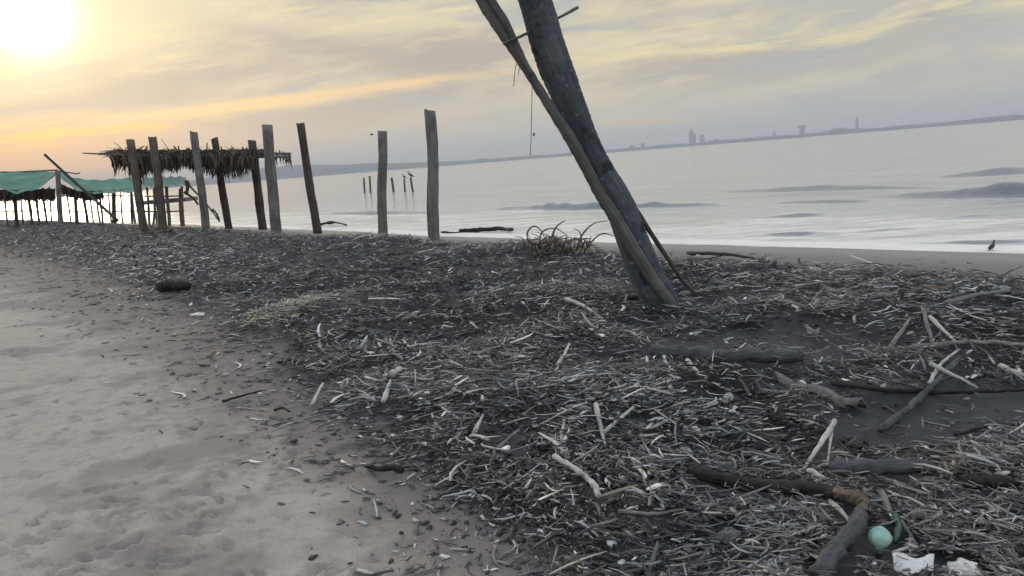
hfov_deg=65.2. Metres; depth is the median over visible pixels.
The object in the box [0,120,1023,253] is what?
sea
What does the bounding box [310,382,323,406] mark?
driftwood stick
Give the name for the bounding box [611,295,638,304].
driftwood branch
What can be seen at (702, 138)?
tower block
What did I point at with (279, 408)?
driftwood stick
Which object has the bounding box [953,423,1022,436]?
driftwood branch
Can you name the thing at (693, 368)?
driftwood stick
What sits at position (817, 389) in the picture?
branch
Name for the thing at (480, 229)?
driftwood chunk
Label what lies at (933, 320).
driftwood stick
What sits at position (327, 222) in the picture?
driftwood branch
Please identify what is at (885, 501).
driftwood stick
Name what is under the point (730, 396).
pale stone
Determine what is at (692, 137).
tower block
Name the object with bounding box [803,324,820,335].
bark strip
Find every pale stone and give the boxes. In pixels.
[635,421,647,430]
[723,392,733,400]
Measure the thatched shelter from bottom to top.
4.682 m
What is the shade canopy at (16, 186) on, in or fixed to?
on the beach
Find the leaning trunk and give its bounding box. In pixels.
[475,0,697,315]
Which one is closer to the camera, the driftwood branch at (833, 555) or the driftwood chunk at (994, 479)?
the driftwood branch at (833, 555)
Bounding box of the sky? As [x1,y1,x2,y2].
[0,0,1023,200]
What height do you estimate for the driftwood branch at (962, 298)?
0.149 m
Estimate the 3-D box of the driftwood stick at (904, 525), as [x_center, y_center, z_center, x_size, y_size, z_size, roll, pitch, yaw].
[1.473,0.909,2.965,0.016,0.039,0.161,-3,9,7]
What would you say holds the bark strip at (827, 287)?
on the beach
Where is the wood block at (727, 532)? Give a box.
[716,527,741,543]
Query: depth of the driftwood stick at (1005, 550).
2.79 m
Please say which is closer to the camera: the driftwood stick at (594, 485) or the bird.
the driftwood stick at (594, 485)
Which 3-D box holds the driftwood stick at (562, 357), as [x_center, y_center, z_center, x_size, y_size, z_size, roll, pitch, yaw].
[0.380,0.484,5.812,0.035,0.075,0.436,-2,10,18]
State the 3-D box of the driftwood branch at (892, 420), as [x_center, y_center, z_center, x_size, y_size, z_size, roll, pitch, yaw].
[2.363,0.594,4.714,1.320,0.127,0.445,-10,11,-32]
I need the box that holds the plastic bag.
[947,557,982,575]
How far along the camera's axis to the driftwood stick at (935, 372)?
4.88 m
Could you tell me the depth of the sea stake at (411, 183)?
69.12 m
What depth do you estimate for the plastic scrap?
9.55 m
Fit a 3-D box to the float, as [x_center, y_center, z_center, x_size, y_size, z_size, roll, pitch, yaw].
[1.329,0.914,2.889,0.082,0.107,0.068,-8,10,-19]
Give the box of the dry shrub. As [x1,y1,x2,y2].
[515,221,613,259]
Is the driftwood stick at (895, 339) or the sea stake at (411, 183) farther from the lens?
the sea stake at (411, 183)
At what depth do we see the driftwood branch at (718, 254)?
11.23 m
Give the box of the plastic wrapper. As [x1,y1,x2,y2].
[892,552,933,575]
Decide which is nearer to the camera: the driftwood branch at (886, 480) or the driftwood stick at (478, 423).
the driftwood branch at (886, 480)
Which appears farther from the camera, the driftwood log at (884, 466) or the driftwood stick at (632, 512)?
the driftwood log at (884, 466)
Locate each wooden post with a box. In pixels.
[262,124,281,233]
[296,123,321,233]
[377,131,387,235]
[424,109,439,239]
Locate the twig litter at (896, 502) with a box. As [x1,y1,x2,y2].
[0,218,1023,575]
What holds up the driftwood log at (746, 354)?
on the beach
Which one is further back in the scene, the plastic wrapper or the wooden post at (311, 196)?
the wooden post at (311, 196)
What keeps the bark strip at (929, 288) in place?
on the beach
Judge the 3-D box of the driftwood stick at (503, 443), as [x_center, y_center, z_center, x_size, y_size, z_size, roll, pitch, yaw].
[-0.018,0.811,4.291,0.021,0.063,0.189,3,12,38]
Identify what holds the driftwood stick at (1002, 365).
on the beach
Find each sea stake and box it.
[363,177,365,192]
[368,176,371,192]
[390,178,394,191]
[410,177,413,191]
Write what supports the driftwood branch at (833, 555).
on the beach
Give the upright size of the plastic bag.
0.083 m
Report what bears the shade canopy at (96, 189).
on the beach
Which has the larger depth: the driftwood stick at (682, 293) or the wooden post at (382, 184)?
the wooden post at (382, 184)
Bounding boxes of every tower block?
[689,128,695,143]
[699,135,704,142]
[798,125,805,134]
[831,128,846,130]
[855,117,858,128]
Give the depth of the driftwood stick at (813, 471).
3.34 m
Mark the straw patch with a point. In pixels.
(306, 302)
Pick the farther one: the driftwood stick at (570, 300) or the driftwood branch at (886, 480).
the driftwood stick at (570, 300)
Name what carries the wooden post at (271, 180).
on the beach
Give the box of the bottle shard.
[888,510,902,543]
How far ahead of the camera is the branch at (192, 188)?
33.70 m
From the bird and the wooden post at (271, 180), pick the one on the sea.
the bird
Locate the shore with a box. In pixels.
[142,115,1023,189]
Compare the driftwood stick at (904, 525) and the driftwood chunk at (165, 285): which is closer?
the driftwood stick at (904, 525)
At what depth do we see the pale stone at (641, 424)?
4.22 m
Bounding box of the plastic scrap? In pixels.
[190,312,203,316]
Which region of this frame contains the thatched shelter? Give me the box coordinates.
[83,131,292,231]
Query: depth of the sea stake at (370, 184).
78.34 m
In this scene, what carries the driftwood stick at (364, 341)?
on the beach
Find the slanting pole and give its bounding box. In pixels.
[44,154,118,221]
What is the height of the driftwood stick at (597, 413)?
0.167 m
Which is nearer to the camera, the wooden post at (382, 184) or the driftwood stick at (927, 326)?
the driftwood stick at (927, 326)
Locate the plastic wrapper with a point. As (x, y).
(917, 565)
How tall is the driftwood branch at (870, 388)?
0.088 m
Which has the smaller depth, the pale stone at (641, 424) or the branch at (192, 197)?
the pale stone at (641, 424)
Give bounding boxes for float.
[867,526,892,556]
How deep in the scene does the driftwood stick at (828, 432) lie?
3.90 m
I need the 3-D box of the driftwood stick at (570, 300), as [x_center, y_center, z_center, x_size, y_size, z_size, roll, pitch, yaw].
[0.690,0.188,7.576,0.058,0.099,0.820,-8,10,-19]
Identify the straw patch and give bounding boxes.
[234,293,361,327]
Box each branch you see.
[183,191,198,204]
[189,185,219,221]
[321,221,346,225]
[441,231,468,232]
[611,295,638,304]
[687,251,763,260]
[688,462,872,515]
[772,371,866,408]
[807,506,868,575]
[830,381,1023,393]
[874,355,981,432]
[879,476,926,494]
[882,339,1023,352]
[943,288,1023,304]
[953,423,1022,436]
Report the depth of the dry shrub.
12.08 m
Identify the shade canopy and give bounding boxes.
[0,169,57,226]
[55,170,136,224]
[143,176,197,225]
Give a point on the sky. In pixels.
(78, 77)
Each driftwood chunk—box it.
[155,279,191,291]
[365,464,404,473]
[459,226,513,232]
[960,473,1018,490]
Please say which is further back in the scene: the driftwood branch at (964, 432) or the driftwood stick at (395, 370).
the driftwood stick at (395, 370)
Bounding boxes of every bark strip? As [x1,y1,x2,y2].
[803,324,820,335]
[819,284,856,296]
[875,288,899,298]
[918,282,953,293]
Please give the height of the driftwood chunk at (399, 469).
0.045 m
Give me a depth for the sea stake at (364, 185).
80.14 m
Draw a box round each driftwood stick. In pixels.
[222,390,261,402]
[273,406,290,411]
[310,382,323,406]
[359,335,367,348]
[381,379,391,403]
[388,367,402,378]
[471,414,483,433]
[497,429,519,447]
[552,453,600,498]
[555,343,569,366]
[564,297,603,319]
[594,402,606,446]
[602,406,633,433]
[618,508,685,515]
[680,287,711,296]
[685,358,698,374]
[802,418,836,470]
[807,468,825,478]
[828,499,848,520]
[878,488,894,525]
[884,317,910,352]
[900,519,918,545]
[920,305,935,350]
[927,315,955,340]
[927,349,960,384]
[928,361,978,388]
[989,535,1020,561]
[997,363,1023,376]
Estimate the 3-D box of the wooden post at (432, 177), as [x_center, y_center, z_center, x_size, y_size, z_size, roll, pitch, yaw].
[-1.875,-2.534,18.770,0.458,3.280,0.322,-5,9,0]
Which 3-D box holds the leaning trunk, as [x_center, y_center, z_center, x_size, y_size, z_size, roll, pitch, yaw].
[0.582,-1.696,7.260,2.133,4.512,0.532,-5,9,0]
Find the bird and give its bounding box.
[988,240,995,250]
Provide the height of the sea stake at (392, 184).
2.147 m
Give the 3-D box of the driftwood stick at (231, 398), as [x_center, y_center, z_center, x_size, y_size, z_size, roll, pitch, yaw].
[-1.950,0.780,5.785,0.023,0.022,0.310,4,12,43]
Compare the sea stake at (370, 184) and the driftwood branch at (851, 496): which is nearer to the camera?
the driftwood branch at (851, 496)
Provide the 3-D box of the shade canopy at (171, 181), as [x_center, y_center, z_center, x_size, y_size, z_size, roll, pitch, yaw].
[-16.448,-3.767,38.756,2.438,3.454,5.054,-8,10,-21]
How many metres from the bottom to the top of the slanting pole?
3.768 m
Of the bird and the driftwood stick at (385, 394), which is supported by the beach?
the driftwood stick at (385, 394)
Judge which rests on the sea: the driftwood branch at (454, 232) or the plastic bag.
the driftwood branch at (454, 232)
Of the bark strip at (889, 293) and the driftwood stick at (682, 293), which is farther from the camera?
the driftwood stick at (682, 293)
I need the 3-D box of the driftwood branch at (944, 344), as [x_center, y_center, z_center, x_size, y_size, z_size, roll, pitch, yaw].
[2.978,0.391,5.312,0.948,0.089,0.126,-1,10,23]
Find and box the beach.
[0,218,1023,575]
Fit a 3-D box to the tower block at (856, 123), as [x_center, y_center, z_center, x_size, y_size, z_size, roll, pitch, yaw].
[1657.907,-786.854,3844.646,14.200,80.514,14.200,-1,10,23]
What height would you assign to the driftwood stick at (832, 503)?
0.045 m
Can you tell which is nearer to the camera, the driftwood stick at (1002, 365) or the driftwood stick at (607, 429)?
the driftwood stick at (607, 429)
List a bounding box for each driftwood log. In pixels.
[650,344,803,363]
[828,457,936,476]
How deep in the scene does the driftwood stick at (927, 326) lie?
5.68 m
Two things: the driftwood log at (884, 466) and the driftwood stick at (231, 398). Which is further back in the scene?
the driftwood stick at (231, 398)
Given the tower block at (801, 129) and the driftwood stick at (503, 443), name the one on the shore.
the tower block at (801, 129)
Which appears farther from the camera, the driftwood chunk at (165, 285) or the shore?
the shore
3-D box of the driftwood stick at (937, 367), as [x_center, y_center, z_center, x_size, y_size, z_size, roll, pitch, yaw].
[2.633,0.518,4.774,0.266,0.152,0.026,1,10,30]

